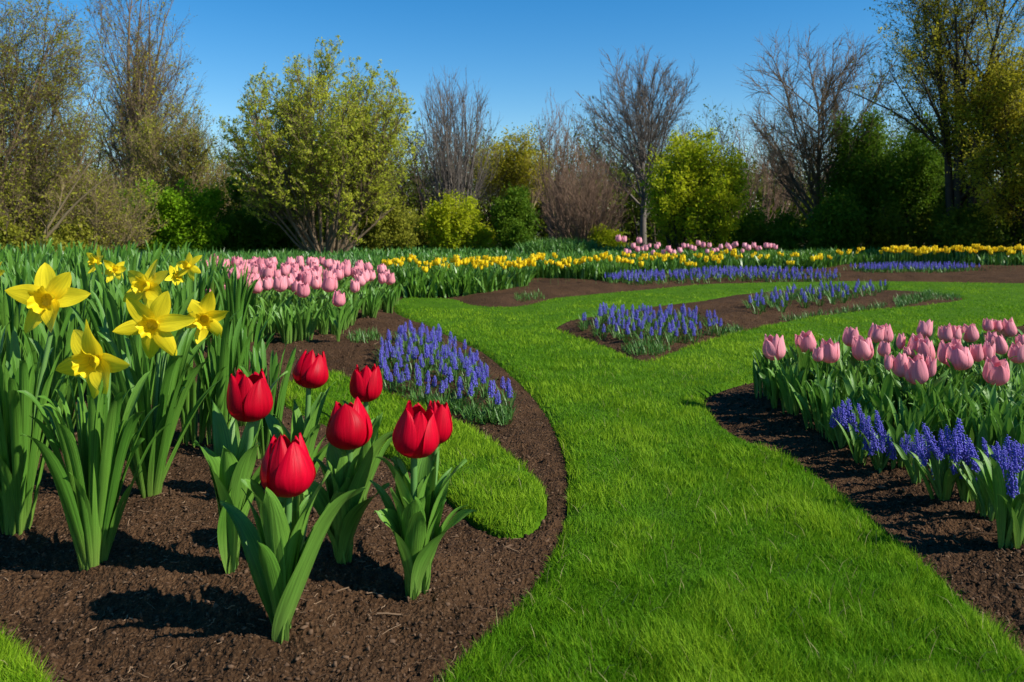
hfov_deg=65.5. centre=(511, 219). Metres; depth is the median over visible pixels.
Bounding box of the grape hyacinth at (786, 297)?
[781,294,793,306]
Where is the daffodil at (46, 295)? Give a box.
[0,263,90,535]
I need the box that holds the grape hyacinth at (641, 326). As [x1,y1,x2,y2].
[632,319,647,338]
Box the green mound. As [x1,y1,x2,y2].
[515,235,601,254]
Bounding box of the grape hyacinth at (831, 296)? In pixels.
[827,290,839,304]
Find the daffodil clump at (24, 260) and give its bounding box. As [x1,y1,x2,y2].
[2,253,25,271]
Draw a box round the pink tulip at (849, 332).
[818,327,858,363]
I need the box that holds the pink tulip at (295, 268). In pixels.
[290,265,299,272]
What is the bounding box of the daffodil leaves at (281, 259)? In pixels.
[2,245,402,279]
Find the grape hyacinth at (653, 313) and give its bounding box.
[646,310,661,326]
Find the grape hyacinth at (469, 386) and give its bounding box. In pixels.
[462,369,481,396]
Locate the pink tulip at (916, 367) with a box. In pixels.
[896,353,948,411]
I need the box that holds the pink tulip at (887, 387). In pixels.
[868,354,914,422]
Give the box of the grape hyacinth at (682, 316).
[679,314,688,330]
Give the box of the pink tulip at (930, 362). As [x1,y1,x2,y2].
[912,354,948,440]
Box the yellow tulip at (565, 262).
[563,259,570,266]
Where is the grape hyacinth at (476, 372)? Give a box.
[468,366,482,392]
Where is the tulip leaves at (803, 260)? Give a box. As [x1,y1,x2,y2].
[583,246,1023,273]
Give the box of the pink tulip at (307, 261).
[306,256,313,265]
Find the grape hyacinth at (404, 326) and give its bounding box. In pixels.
[402,323,411,339]
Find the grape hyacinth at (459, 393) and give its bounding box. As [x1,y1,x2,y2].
[449,387,470,405]
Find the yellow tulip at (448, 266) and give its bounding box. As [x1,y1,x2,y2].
[441,262,450,267]
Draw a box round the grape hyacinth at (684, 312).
[679,308,690,324]
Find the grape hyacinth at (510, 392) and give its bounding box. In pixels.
[500,384,522,408]
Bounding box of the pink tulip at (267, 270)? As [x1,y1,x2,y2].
[259,264,273,297]
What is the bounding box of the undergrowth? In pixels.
[4,95,1009,242]
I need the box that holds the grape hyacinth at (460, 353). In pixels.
[457,348,464,367]
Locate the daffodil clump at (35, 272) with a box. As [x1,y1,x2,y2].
[31,264,76,332]
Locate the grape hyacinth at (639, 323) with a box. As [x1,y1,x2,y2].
[635,318,641,334]
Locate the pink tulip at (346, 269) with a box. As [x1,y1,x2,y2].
[341,264,350,292]
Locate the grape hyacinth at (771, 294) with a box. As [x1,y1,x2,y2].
[761,292,774,304]
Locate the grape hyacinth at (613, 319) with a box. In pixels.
[608,316,620,333]
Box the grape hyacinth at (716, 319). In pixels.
[705,316,723,331]
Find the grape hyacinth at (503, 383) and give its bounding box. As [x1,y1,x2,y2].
[494,376,508,399]
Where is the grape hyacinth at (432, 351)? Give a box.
[427,343,435,365]
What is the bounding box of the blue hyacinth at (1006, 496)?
[970,435,1023,549]
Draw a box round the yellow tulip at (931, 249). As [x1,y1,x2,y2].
[921,246,933,253]
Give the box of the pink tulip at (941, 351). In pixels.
[935,340,967,382]
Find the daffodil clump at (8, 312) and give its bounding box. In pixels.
[0,272,29,363]
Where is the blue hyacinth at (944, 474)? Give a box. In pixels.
[906,418,970,500]
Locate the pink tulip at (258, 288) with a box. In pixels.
[249,279,263,308]
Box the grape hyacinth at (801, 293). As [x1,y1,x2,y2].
[794,288,806,301]
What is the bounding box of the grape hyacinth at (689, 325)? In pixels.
[687,320,697,336]
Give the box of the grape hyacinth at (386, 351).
[379,348,391,365]
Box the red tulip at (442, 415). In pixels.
[375,400,467,594]
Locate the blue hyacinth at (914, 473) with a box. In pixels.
[892,429,927,484]
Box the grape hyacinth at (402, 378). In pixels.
[395,372,410,395]
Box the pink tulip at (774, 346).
[757,334,797,408]
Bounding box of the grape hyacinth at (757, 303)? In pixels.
[750,301,763,314]
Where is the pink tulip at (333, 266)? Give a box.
[329,264,336,271]
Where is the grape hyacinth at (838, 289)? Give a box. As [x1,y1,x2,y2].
[830,285,842,297]
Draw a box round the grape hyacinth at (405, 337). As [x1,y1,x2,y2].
[402,333,408,349]
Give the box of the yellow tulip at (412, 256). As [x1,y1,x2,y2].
[409,254,417,266]
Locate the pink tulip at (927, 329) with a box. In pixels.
[906,319,935,341]
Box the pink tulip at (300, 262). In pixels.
[296,259,304,270]
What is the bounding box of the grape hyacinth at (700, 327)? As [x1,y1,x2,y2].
[696,321,706,336]
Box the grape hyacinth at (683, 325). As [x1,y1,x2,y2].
[678,321,686,339]
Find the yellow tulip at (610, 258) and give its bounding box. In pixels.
[607,255,612,268]
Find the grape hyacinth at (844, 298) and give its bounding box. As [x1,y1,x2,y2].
[838,291,848,302]
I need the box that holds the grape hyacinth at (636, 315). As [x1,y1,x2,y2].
[624,310,640,328]
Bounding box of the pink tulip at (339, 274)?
[333,268,343,291]
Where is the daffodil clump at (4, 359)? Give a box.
[0,315,13,371]
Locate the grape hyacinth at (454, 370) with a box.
[446,357,460,379]
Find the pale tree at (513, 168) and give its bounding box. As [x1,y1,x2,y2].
[467,123,557,222]
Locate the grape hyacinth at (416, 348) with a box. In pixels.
[412,345,423,365]
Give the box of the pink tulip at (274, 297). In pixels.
[271,286,290,303]
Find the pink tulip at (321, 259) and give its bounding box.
[319,256,324,275]
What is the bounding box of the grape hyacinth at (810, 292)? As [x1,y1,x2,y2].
[798,288,817,298]
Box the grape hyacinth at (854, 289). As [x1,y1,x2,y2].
[849,286,862,297]
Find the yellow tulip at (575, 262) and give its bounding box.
[573,259,583,264]
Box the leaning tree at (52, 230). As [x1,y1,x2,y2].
[35,148,117,244]
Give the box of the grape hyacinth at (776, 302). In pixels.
[771,292,784,306]
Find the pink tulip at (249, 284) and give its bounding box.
[243,276,253,312]
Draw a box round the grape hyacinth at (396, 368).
[384,363,403,387]
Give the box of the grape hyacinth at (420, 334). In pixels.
[415,327,426,347]
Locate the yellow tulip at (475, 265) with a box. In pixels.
[472,263,482,269]
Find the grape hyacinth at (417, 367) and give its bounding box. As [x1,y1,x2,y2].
[407,363,426,387]
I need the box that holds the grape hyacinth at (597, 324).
[586,321,601,336]
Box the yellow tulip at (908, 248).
[906,247,913,260]
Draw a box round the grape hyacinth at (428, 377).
[417,370,432,391]
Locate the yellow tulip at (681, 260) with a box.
[679,258,689,265]
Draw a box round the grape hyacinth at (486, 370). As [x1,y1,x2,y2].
[479,362,499,394]
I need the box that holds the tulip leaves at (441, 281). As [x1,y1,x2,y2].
[363,249,629,297]
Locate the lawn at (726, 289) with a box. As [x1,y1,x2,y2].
[2,281,1023,681]
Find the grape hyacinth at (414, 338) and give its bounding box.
[409,332,424,350]
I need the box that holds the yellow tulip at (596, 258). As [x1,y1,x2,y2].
[593,255,599,261]
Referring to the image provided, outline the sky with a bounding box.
[0,0,1023,220]
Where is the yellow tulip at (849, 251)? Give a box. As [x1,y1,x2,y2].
[847,249,851,270]
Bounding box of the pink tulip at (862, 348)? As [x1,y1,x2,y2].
[845,335,873,391]
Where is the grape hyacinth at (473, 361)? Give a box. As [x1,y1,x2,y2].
[465,353,475,379]
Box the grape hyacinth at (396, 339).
[391,336,400,355]
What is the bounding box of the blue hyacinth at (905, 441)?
[870,418,935,467]
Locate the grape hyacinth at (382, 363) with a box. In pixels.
[379,355,391,382]
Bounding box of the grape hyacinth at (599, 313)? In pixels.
[589,307,606,325]
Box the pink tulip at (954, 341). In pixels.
[937,337,961,380]
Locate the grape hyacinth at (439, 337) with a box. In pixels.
[436,331,441,352]
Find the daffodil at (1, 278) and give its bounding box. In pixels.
[0,262,33,335]
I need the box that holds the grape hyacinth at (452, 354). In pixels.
[450,352,461,377]
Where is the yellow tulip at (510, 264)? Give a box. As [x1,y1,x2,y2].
[507,262,518,266]
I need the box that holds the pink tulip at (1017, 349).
[1008,342,1023,383]
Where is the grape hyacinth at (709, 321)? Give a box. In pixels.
[704,318,716,335]
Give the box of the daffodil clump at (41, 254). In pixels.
[28,246,64,267]
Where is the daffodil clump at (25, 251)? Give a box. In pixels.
[11,241,38,257]
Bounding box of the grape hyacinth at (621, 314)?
[619,310,626,326]
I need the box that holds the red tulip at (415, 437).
[370,400,476,599]
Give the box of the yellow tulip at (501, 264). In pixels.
[496,259,506,269]
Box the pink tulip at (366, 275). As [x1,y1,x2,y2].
[358,271,371,297]
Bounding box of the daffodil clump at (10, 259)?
[0,249,41,279]
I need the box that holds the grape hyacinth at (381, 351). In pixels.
[376,350,389,371]
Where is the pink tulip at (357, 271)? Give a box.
[355,267,363,309]
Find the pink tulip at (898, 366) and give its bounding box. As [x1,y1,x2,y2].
[886,353,912,413]
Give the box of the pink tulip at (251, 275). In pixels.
[247,271,263,301]
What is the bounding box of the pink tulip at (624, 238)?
[621,236,626,241]
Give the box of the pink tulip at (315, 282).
[306,275,326,314]
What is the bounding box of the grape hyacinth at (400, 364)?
[398,358,408,374]
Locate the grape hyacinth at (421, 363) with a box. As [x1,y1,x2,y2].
[418,356,428,378]
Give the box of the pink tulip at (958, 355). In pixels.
[945,342,991,398]
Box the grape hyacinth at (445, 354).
[437,347,457,369]
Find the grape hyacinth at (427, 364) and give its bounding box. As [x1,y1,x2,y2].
[423,345,429,367]
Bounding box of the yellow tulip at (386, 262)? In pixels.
[382,259,390,266]
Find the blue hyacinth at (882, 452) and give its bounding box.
[852,410,907,472]
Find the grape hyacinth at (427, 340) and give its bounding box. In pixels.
[418,333,429,346]
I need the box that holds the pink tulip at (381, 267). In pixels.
[377,263,386,286]
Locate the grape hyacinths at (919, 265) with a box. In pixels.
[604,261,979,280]
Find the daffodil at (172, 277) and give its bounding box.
[127,265,184,313]
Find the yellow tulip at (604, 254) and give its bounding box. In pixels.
[599,251,607,257]
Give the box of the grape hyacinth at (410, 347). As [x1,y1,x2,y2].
[408,343,417,360]
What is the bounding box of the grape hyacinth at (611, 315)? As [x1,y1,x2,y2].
[604,308,616,326]
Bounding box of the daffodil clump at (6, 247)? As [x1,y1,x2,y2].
[4,242,19,258]
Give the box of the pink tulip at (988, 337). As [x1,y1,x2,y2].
[985,331,1006,359]
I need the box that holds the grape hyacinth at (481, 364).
[480,362,491,380]
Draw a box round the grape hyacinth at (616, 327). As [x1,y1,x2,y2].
[607,322,626,338]
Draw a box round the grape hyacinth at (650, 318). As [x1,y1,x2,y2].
[643,314,653,333]
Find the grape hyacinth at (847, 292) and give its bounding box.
[840,288,853,300]
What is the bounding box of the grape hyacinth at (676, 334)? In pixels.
[673,327,681,342]
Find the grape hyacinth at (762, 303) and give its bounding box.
[755,297,770,311]
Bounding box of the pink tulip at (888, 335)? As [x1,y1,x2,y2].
[877,323,895,353]
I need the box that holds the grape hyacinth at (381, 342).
[373,337,384,352]
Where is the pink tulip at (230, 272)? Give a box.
[228,266,239,279]
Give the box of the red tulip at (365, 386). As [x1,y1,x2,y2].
[321,364,391,500]
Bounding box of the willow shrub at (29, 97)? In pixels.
[0,0,137,235]
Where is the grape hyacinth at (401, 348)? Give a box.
[397,346,408,363]
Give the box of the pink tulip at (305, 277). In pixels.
[300,271,319,306]
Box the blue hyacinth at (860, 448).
[835,413,873,465]
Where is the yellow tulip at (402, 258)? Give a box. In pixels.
[390,256,404,264]
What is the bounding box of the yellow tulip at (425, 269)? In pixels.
[422,266,427,272]
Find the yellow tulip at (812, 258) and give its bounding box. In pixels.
[810,255,818,261]
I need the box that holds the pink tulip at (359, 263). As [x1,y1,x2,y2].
[355,260,368,281]
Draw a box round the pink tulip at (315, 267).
[310,265,322,279]
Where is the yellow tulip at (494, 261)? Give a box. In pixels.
[490,258,496,269]
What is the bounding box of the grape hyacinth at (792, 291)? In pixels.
[784,286,799,299]
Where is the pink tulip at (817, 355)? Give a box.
[805,347,835,411]
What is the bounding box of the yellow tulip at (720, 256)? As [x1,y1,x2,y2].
[713,253,722,259]
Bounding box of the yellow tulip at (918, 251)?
[912,249,921,262]
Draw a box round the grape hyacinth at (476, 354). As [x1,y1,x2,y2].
[474,350,483,368]
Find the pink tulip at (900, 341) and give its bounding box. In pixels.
[896,333,905,352]
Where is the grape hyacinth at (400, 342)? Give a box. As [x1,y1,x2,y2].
[398,338,406,357]
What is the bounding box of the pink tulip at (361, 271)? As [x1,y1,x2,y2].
[346,269,376,298]
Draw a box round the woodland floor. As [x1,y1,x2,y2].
[297,234,1012,249]
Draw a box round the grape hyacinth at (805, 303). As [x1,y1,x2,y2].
[795,296,814,307]
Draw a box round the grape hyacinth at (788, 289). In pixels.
[778,286,795,298]
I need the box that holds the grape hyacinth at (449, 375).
[439,367,463,396]
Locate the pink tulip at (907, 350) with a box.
[877,346,937,386]
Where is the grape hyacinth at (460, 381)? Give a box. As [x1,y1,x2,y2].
[453,377,468,404]
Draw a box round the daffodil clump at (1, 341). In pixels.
[0,323,23,363]
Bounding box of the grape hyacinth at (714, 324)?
[709,318,723,333]
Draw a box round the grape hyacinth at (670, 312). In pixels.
[663,307,671,321]
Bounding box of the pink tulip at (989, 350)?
[967,341,1016,388]
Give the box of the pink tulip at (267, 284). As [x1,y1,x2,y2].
[258,277,273,311]
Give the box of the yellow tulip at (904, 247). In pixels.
[901,245,908,249]
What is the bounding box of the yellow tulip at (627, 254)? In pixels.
[622,251,635,271]
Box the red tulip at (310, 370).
[265,349,335,504]
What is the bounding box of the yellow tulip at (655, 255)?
[653,251,665,258]
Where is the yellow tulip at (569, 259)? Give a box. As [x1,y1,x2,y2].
[561,257,571,264]
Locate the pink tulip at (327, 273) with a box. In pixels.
[322,268,332,303]
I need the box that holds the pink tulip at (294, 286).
[290,280,303,311]
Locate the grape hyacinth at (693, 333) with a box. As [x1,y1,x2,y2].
[690,328,699,343]
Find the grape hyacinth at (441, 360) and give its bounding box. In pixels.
[429,357,447,373]
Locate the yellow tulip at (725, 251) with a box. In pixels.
[720,249,727,264]
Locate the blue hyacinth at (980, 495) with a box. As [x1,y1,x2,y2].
[947,441,1007,520]
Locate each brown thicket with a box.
[0,166,74,246]
[6,153,170,253]
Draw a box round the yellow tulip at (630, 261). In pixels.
[624,259,633,274]
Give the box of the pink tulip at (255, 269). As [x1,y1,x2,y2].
[250,264,257,273]
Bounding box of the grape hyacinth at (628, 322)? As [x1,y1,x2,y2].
[623,317,636,331]
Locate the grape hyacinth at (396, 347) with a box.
[389,342,405,363]
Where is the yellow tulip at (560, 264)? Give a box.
[555,261,563,267]
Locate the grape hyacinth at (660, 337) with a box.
[653,326,669,344]
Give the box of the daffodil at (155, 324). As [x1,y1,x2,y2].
[80,291,228,498]
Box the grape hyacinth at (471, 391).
[462,382,484,407]
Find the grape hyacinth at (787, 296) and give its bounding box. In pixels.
[779,291,797,302]
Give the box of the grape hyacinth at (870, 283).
[864,279,878,292]
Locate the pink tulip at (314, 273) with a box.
[309,269,319,291]
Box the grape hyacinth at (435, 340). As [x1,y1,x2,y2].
[432,335,440,361]
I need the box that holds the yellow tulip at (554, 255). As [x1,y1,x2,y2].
[552,252,557,270]
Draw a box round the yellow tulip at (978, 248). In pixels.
[976,245,983,256]
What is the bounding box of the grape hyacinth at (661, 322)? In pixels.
[657,317,667,337]
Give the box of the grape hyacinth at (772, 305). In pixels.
[766,297,782,308]
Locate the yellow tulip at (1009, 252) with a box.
[1006,249,1015,255]
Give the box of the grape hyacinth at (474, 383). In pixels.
[463,371,487,403]
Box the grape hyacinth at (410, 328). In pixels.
[407,320,419,338]
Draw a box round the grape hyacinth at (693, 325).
[687,321,700,340]
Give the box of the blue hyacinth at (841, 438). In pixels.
[813,398,861,448]
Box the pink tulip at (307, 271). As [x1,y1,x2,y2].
[299,269,310,279]
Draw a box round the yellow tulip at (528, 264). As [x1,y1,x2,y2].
[517,260,530,267]
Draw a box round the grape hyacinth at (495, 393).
[486,380,504,402]
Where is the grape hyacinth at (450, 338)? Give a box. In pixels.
[441,331,456,351]
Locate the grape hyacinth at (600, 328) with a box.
[592,317,604,332]
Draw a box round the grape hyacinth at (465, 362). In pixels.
[458,356,470,379]
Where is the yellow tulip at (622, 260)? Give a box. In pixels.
[620,257,628,272]
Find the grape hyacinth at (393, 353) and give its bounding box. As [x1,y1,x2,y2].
[386,346,396,368]
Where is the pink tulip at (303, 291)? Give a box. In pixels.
[296,282,318,324]
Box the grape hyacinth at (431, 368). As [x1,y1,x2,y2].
[423,354,437,372]
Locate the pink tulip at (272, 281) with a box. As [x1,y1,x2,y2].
[264,274,278,297]
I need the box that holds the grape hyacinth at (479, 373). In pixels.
[470,367,484,386]
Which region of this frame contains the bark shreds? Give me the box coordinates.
[0,301,1023,681]
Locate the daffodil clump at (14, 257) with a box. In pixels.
[1,248,25,267]
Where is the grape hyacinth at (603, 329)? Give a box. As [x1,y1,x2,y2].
[595,324,607,339]
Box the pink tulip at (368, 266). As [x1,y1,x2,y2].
[363,262,372,282]
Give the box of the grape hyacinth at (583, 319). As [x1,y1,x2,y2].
[578,314,592,324]
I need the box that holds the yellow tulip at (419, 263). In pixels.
[416,259,427,266]
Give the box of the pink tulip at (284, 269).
[280,262,289,275]
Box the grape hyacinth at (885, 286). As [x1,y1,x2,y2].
[880,278,888,289]
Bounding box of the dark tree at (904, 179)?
[815,100,952,247]
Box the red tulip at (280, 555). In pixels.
[220,432,365,643]
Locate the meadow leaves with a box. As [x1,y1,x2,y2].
[135,242,879,258]
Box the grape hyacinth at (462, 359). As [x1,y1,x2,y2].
[458,354,465,371]
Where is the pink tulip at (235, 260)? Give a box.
[231,256,239,266]
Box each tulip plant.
[245,310,256,337]
[246,296,270,317]
[246,310,260,341]
[248,301,283,339]
[255,304,287,332]
[258,290,271,298]
[258,290,294,310]
[268,306,304,341]
[269,307,304,343]
[273,301,305,326]
[278,291,312,307]
[285,297,319,306]
[285,303,324,341]
[302,294,331,329]
[309,292,343,306]
[310,288,331,295]
[311,306,333,333]
[324,302,351,334]
[329,282,347,293]
[337,298,350,326]
[337,305,360,329]
[338,294,362,325]
[358,287,384,316]
[363,276,379,288]
[366,291,387,317]
[372,284,390,292]
[376,286,388,309]
[382,290,396,313]
[394,283,401,304]
[750,345,795,383]
[751,350,784,397]
[756,358,793,398]
[764,359,803,408]
[767,358,811,397]
[773,355,806,414]
[779,344,796,362]
[788,353,818,383]
[789,352,822,387]
[789,374,835,432]
[792,373,837,419]
[801,348,851,380]
[802,346,851,376]
[805,362,830,403]
[807,375,871,441]
[812,336,841,365]
[819,361,845,407]
[822,358,879,395]
[823,374,875,410]
[834,335,851,354]
[835,372,880,403]
[841,356,890,383]
[841,369,907,410]
[843,398,889,448]
[849,355,874,367]
[855,378,910,427]
[859,391,908,444]
[863,358,900,391]
[877,365,908,386]
[885,394,947,446]
[890,334,902,355]
[893,378,954,407]
[894,388,944,422]
[904,382,965,446]
[921,369,972,395]
[925,379,994,434]
[928,363,950,384]
[933,339,963,351]
[934,365,977,390]
[937,400,985,456]
[943,395,990,449]
[948,377,974,405]
[953,386,1022,418]
[953,402,1022,465]
[957,374,1010,397]
[960,383,1023,454]
[965,363,982,376]
[968,385,1003,414]
[971,379,1023,416]
[981,367,1021,391]
[982,404,1023,475]
[996,386,1023,406]
[999,386,1023,425]
[1001,368,1023,399]
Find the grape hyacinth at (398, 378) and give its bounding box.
[388,372,405,389]
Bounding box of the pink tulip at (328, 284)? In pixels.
[320,276,335,321]
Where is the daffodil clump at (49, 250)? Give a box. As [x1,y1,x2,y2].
[36,244,53,259]
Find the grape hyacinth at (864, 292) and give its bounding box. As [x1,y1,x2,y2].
[856,285,865,295]
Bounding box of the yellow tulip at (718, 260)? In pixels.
[712,256,720,262]
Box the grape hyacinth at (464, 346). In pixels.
[462,339,468,360]
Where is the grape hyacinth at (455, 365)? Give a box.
[450,357,464,385]
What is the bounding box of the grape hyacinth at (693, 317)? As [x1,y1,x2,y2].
[688,310,698,324]
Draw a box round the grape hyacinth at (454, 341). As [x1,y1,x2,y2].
[452,336,463,355]
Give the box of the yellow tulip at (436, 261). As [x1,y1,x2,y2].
[432,257,440,269]
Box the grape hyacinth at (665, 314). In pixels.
[657,310,667,325]
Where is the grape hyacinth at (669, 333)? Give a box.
[664,322,680,344]
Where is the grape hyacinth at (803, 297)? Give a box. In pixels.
[795,292,813,304]
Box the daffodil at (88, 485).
[17,319,169,570]
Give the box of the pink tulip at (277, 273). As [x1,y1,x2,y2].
[273,270,281,297]
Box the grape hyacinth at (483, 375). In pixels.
[475,370,489,398]
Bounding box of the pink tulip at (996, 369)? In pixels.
[979,355,1023,404]
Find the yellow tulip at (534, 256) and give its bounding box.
[530,254,537,282]
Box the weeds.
[345,287,961,424]
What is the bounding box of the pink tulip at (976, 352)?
[963,343,985,389]
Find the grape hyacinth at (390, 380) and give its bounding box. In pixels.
[382,372,398,393]
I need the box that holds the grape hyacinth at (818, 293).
[811,287,824,297]
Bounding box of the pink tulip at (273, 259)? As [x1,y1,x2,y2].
[270,257,277,264]
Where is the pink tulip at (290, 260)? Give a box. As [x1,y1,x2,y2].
[286,257,295,264]
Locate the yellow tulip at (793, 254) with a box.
[790,252,798,256]
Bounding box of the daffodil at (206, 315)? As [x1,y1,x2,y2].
[179,291,228,446]
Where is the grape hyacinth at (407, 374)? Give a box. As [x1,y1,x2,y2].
[399,369,413,391]
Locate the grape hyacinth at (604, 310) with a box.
[601,305,608,320]
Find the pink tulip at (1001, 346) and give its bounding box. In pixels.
[974,334,1009,369]
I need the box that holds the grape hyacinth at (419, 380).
[407,372,432,399]
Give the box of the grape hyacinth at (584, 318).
[577,312,592,330]
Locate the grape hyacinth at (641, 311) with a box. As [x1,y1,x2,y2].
[637,302,644,319]
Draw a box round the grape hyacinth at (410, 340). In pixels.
[403,337,419,356]
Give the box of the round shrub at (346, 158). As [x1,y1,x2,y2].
[211,35,424,255]
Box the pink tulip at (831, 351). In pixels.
[809,338,843,382]
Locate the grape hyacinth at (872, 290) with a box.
[866,285,879,295]
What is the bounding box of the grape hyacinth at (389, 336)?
[386,330,394,351]
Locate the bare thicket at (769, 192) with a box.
[721,111,806,225]
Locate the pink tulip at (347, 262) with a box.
[343,259,351,283]
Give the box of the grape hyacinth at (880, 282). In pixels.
[873,280,886,291]
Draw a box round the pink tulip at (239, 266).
[236,263,243,269]
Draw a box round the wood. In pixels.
[3,98,1021,241]
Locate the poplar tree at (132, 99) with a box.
[38,0,205,235]
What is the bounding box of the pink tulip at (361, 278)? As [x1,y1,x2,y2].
[354,274,371,317]
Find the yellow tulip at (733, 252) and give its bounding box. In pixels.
[730,249,736,256]
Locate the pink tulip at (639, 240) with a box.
[636,237,641,243]
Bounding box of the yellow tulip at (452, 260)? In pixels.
[449,255,459,268]
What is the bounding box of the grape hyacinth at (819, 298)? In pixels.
[813,292,824,305]
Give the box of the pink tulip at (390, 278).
[383,273,397,295]
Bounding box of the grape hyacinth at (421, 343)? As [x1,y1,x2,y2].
[419,337,423,354]
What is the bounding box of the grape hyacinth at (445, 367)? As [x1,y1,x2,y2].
[436,363,448,382]
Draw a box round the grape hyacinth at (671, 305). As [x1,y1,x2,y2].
[666,304,680,316]
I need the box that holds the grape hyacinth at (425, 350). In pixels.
[423,344,437,370]
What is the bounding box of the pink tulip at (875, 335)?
[868,322,884,357]
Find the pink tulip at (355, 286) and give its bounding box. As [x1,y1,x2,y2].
[345,279,368,320]
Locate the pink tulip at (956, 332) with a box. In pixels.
[948,323,981,348]
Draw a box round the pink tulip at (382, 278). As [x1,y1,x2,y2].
[378,273,393,311]
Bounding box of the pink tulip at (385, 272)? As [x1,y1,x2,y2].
[380,269,390,290]
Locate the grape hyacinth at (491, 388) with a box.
[483,381,509,409]
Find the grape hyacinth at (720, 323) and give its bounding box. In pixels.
[711,318,726,336]
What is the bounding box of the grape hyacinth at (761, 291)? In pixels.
[755,288,766,299]
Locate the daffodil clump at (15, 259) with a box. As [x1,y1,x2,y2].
[4,252,27,269]
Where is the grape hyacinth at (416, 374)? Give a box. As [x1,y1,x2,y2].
[405,368,421,392]
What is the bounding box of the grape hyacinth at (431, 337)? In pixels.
[429,330,440,351]
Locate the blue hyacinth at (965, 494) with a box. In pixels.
[947,437,995,502]
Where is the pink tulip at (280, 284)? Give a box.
[261,275,295,332]
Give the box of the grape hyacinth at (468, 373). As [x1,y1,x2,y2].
[461,366,480,389]
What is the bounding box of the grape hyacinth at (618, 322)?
[614,317,621,335]
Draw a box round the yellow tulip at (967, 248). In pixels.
[961,246,970,268]
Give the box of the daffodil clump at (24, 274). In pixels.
[0,260,57,324]
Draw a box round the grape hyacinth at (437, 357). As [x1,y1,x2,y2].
[426,350,446,367]
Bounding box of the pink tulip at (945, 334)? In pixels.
[937,325,964,343]
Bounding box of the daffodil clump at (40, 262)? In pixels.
[21,254,65,273]
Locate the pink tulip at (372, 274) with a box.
[369,269,376,291]
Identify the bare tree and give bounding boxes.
[407,65,502,209]
[568,43,704,245]
[737,24,900,220]
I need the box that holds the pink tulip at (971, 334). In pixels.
[960,323,978,346]
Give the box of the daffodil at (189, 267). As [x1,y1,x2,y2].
[164,252,246,385]
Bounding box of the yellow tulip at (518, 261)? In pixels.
[512,257,525,289]
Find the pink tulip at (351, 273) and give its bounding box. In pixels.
[350,265,358,277]
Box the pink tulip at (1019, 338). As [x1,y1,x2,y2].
[1015,334,1023,372]
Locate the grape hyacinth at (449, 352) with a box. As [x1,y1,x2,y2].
[443,346,450,364]
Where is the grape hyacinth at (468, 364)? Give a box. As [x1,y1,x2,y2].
[462,360,472,381]
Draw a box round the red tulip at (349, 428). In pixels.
[303,396,392,564]
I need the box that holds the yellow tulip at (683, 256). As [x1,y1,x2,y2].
[680,253,685,261]
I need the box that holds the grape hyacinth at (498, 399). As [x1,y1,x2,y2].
[490,390,508,414]
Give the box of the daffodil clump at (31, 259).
[12,252,54,278]
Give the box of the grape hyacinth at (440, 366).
[435,363,443,380]
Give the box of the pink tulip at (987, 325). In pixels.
[975,318,993,346]
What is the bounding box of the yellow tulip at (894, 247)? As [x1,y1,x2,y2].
[891,245,901,252]
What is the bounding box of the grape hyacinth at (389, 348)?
[383,340,391,361]
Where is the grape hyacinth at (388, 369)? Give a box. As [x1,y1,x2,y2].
[382,366,393,384]
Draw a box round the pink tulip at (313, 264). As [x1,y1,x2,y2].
[309,261,316,266]
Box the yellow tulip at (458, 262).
[455,257,462,266]
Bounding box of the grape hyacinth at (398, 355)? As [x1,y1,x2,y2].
[393,351,405,370]
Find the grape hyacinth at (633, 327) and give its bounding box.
[628,322,639,338]
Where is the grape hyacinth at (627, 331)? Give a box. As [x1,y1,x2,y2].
[616,324,636,342]
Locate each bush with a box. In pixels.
[0,210,115,255]
[114,170,232,252]
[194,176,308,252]
[207,209,250,251]
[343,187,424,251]
[405,202,441,248]
[416,189,499,249]
[486,183,543,251]
[530,140,636,241]
[588,223,629,248]
[636,124,757,250]
[725,202,808,250]
[795,183,891,250]
[862,174,1003,249]
[927,186,1023,262]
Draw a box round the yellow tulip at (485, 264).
[483,260,488,267]
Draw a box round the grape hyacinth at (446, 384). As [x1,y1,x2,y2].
[433,378,452,401]
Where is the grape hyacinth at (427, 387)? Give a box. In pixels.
[420,383,434,399]
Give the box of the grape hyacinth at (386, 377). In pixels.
[382,367,395,390]
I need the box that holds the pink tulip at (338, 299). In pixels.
[328,290,355,341]
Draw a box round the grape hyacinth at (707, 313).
[699,310,711,326]
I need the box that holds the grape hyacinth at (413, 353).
[403,347,416,371]
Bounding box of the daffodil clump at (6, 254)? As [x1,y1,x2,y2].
[0,244,13,266]
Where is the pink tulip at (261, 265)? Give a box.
[257,263,265,271]
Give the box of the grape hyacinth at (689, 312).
[684,308,700,322]
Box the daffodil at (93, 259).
[78,246,104,327]
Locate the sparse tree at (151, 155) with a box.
[113,96,245,221]
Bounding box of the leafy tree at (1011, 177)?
[923,41,1023,241]
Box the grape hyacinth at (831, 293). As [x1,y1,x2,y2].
[823,287,839,300]
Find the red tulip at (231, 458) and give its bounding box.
[193,368,287,573]
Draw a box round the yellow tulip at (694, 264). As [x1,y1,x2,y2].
[688,261,696,270]
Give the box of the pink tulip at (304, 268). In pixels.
[301,265,309,271]
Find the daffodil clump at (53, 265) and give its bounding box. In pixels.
[44,251,68,273]
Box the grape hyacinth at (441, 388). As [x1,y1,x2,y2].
[435,380,451,401]
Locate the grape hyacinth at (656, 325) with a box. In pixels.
[648,321,663,336]
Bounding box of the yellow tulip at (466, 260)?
[462,257,469,264]
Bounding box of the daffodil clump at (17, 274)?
[1,260,42,304]
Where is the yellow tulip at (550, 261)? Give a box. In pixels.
[544,259,553,283]

